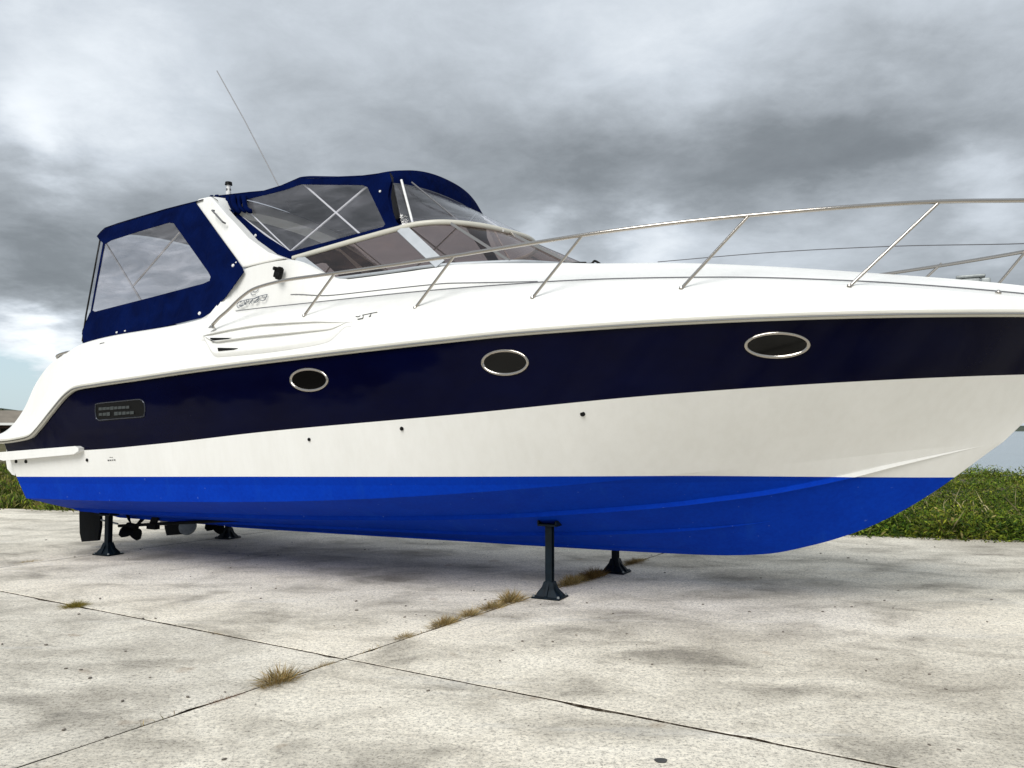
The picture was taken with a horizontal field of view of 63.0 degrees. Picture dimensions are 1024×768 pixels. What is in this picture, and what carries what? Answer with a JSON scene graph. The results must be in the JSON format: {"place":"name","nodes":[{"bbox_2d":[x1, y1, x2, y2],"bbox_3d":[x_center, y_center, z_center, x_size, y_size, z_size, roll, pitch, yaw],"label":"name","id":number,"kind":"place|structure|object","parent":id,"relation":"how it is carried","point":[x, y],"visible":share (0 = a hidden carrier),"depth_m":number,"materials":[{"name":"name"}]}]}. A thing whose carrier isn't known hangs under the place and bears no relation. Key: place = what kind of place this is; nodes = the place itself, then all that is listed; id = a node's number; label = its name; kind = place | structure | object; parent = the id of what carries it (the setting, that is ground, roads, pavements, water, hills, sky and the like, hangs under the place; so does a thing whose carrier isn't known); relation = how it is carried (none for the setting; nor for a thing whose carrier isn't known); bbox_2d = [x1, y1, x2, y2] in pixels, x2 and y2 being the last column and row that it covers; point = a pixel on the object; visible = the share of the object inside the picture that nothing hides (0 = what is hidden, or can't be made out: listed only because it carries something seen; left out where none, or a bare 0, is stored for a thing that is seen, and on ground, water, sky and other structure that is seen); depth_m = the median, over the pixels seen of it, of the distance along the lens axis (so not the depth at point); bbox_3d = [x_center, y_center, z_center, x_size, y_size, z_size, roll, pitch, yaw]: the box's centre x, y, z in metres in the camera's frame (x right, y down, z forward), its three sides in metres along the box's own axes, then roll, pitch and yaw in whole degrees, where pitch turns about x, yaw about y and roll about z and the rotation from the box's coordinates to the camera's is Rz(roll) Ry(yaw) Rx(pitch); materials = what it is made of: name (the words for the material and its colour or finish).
{"place":"outdoors","nodes":[
{"label":"outdoors","id":0,"kind":"place"},
{"bbox_2d":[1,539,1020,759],"bbox_3d":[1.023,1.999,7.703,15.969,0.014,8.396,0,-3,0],"label":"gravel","id":1,"kind":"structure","parent":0,"point":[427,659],"depth_m":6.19,"materials":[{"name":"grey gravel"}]},
{"bbox_2d":[0,508,1023,767],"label":"pavement","id":2,"kind":"structure","parent":0,"point":[782,650],"depth_m":5.89,"materials":[{"name":"concrete"}]},
{"bbox_2d":[54,599,91,609],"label":"weed tuft","id":3,"kind":"object","parent":2,"relation":"on","point":[75,605],"visible":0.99,"depth_m":7.46,"materials":[{"name":"plant"}]},
{"bbox_2d":[92,513,123,555],"bbox_3d":[-5.092,1.879,10.546,0.285,0.537,0.235,-1,-3,26],"label":"boat stand","id":4,"kind":"object","parent":2,"relation":"on","point":[108,548],"visible":0.94,"depth_m":10.51,"materials":[{"name":"blue paint"}]},
{"bbox_2d":[197,689,252,706],"bbox_3d":[-1.703,1.851,4.902,0.115,0.054,0.597,-2,-4,32],"label":"weed tuft","id":5,"kind":"object","parent":2,"relation":"on","point":[221,699],"visible":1,"depth_m":4.92,"materials":[{"name":"plant"}]},
{"bbox_2d":[215,526,240,538],"bbox_3d":[-4.112,1.933,12.113,0.285,0.592,0.235,-1,-3,26],"label":"boat stand","id":6,"kind":"object","parent":2,"relation":"on","point":[228,532],"visible":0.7,"depth_m":12.04,"materials":[{"name":"blue paint"}]},
{"bbox_2d":[243,659,308,690],"bbox_3d":[-1.494,1.801,5.213,0.324,0.192,0.564,-3,-4,43],"label":"weed tuft","id":7,"kind":"object","parent":2,"relation":"on","point":[285,676],"visible":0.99,"depth_m":5.22,"materials":[{"name":"plant"}]},
{"bbox_2d":[311,659,338,669],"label":"weed tuft","id":8,"kind":"object","parent":2,"relation":"on","point":[325,664],"visible":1,"depth_m":5.62,"materials":[{"name":"plant"}]},
{"bbox_2d":[141,594,535,726],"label":"grass tufts","id":9,"kind":"object","parent":2,"relation":"on","point":[358,654],"visible":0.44,"depth_m":6.00,"materials":[{"name":"plant"}]},
{"bbox_2d":[393,630,415,640],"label":"weed tuft","id":10,"kind":"object","parent":2,"relation":"on","point":[406,634],"visible":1,"depth_m":6.38,"materials":[{"name":"plant"}]},
{"bbox_2d":[423,611,462,630],"bbox_3d":[-0.576,1.919,6.770,0.273,0.144,0.652,-3,-4,41],"label":"weed tuft","id":11,"kind":"object","parent":2,"relation":"on","point":[444,622],"visible":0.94,"depth_m":6.78,"materials":[{"name":"plant"}]},
{"bbox_2d":[456,606,489,618],"bbox_3d":[-0.360,1.934,7.115,0.417,0.132,0.273,2,-4,-36],"label":"weed tuft","id":12,"kind":"object","parent":2,"relation":"on","point":[469,612],"visible":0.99,"depth_m":7.10,"materials":[{"name":"plant"}]},
{"bbox_2d":[473,598,512,612],"bbox_3d":[-0.160,1.957,7.427,0.290,0.139,0.567,-3,-4,41],"label":"weed tuft","id":13,"kind":"object","parent":2,"relation":"on","point":[494,604],"visible":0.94,"depth_m":7.39,"materials":[{"name":"plant"}]},
{"bbox_2d":[493,586,530,604],"bbox_3d":[0.014,1.937,7.685,0.535,0.186,0.345,2,-4,-39],"label":"weed tuft","id":14,"kind":"object","parent":2,"relation":"on","point":[514,598],"visible":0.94,"depth_m":7.66,"materials":[{"name":"plant"}]},
{"bbox_2d":[531,520,567,600],"bbox_3d":[0.356,1.648,7.884,0.285,0.721,0.235,-1,-3,26],"label":"boat stand","id":15,"kind":"object","parent":2,"relation":"on","point":[549,589],"visible":0.99,"depth_m":7.85,"materials":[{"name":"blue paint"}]},
{"bbox_2d":[0,71,1023,554],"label":"motor yacht","id":16,"kind":"object","parent":15,"relation":"on","point":[412,355],"visible":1,"depth_m":7.44,"materials":[{"name":"white plastic"}]},
{"bbox_2d":[437,194,521,232],"bbox_3d":[-0.296,-1.807,9.166,1.054,0.527,2.165,-2,-3,27],"label":"front window","id":17,"kind":"structure","parent":16,"relation":"in","point":[476,213],"depth_m":8.93,"materials":[{"name":"clear glass"}]},
{"bbox_2d":[556,573,591,587],"bbox_3d":[0.623,2.001,8.595,0.391,0.161,0.928,-3,-4,42],"label":"weed tuft","id":18,"kind":"object","parent":2,"relation":"on","point":[571,580],"visible":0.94,"depth_m":8.55,"materials":[{"name":"plant"}]},
{"bbox_2d":[575,566,610,580],"bbox_3d":[0.853,2.019,8.918,0.412,0.195,1.033,-2,-4,33],"label":"weed tuft","id":19,"kind":"object","parent":2,"relation":"on","point":[592,574],"visible":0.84,"depth_m":8.89,"materials":[{"name":"plant"}]},
{"bbox_2d":[601,550,630,574],"bbox_3d":[1.145,1.653,9.261,0.285,0.854,0.235,-2,-3,29],"label":"boat stand","id":20,"kind":"object","parent":2,"relation":"on","point":[615,565],"visible":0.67,"depth_m":9.19,"materials":[{"name":"blue paint"}]},
{"bbox_2d":[623,557,647,566],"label":"weed tuft","id":21,"kind":"object","parent":2,"relation":"on","point":[633,560],"visible":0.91,"depth_m":9.86,"materials":[{"name":"plant"}]},
{"bbox_2d":[654,758,666,762],"bbox_3d":[0.715,1.807,4.011,0.063,0.004,0.054,0,-3,0],"label":"metal cap","id":22,"kind":"object","parent":2,"relation":"on","point":[660,760],"visible":1,"depth_m":4.01,"materials":[{"name":"grey metal"}]},
{"bbox_2d":[0,444,1023,532],"bbox_3d":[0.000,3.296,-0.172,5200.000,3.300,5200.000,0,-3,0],"label":"ground","id":23,"kind":"structure","parent":0,"point":[2,448],"depth_m":26.61,"materials":[{"name":"green plant"}]},
{"bbox_2d":[0,410,22,433],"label":"building","id":24,"kind":"structure","parent":23,"relation":"on","point":[8,418],"depth_m":89.98,"materials":[{"name":"beige glass"}]},
{"bbox_2d":[0,462,78,511],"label":"grass","id":25,"kind":"structure","parent":23,"relation":"on","point":[12,495],"depth_m":17.78,"materials":[{"name":"green plant"}]},
{"bbox_2d":[31,503,73,511],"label":"undergrowth","id":26,"kind":"object","parent":23,"relation":"on","point":[42,506],"visible":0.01,"depth_m":16.18,"materials":[{"name":"green plant"}]},
{"bbox_2d":[844,463,1023,542],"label":"herbage","id":27,"kind":"object","parent":23,"relation":"on","point":[998,520],"visible":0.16,"depth_m":12.83,"materials":[{"name":"green plant"}]},
{"bbox_2d":[865,489,1022,529],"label":"dry stems","id":28,"kind":"object","parent":27,"relation":"on","point":[960,506],"visible":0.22,"depth_m":14.33,"materials":[{"name":"plant"}]},
{"bbox_2d":[0,408,1023,430],"bbox_3d":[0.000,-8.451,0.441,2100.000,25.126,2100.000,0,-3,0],"label":"hills","id":29,"kind":"structure","parent":0,"point":[1020,428],"depth_m":745.83,"materials":[{"name":"green plant"}]},
{"bbox_2d":[0,0,1023,425],"label":"sky","id":30,"kind":"structure","parent":0,"point":[558,118],"materials":[{"name":"grey"}]},
{"bbox_2d":[962,431,1023,475],"bbox_3d":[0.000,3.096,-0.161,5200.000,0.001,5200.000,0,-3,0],"label":"water","id":31,"kind":"structure","parent":0,"point":[1008,452],"depth_m":89.61,"materials":[{"name":"grey liquid"}]}
]}

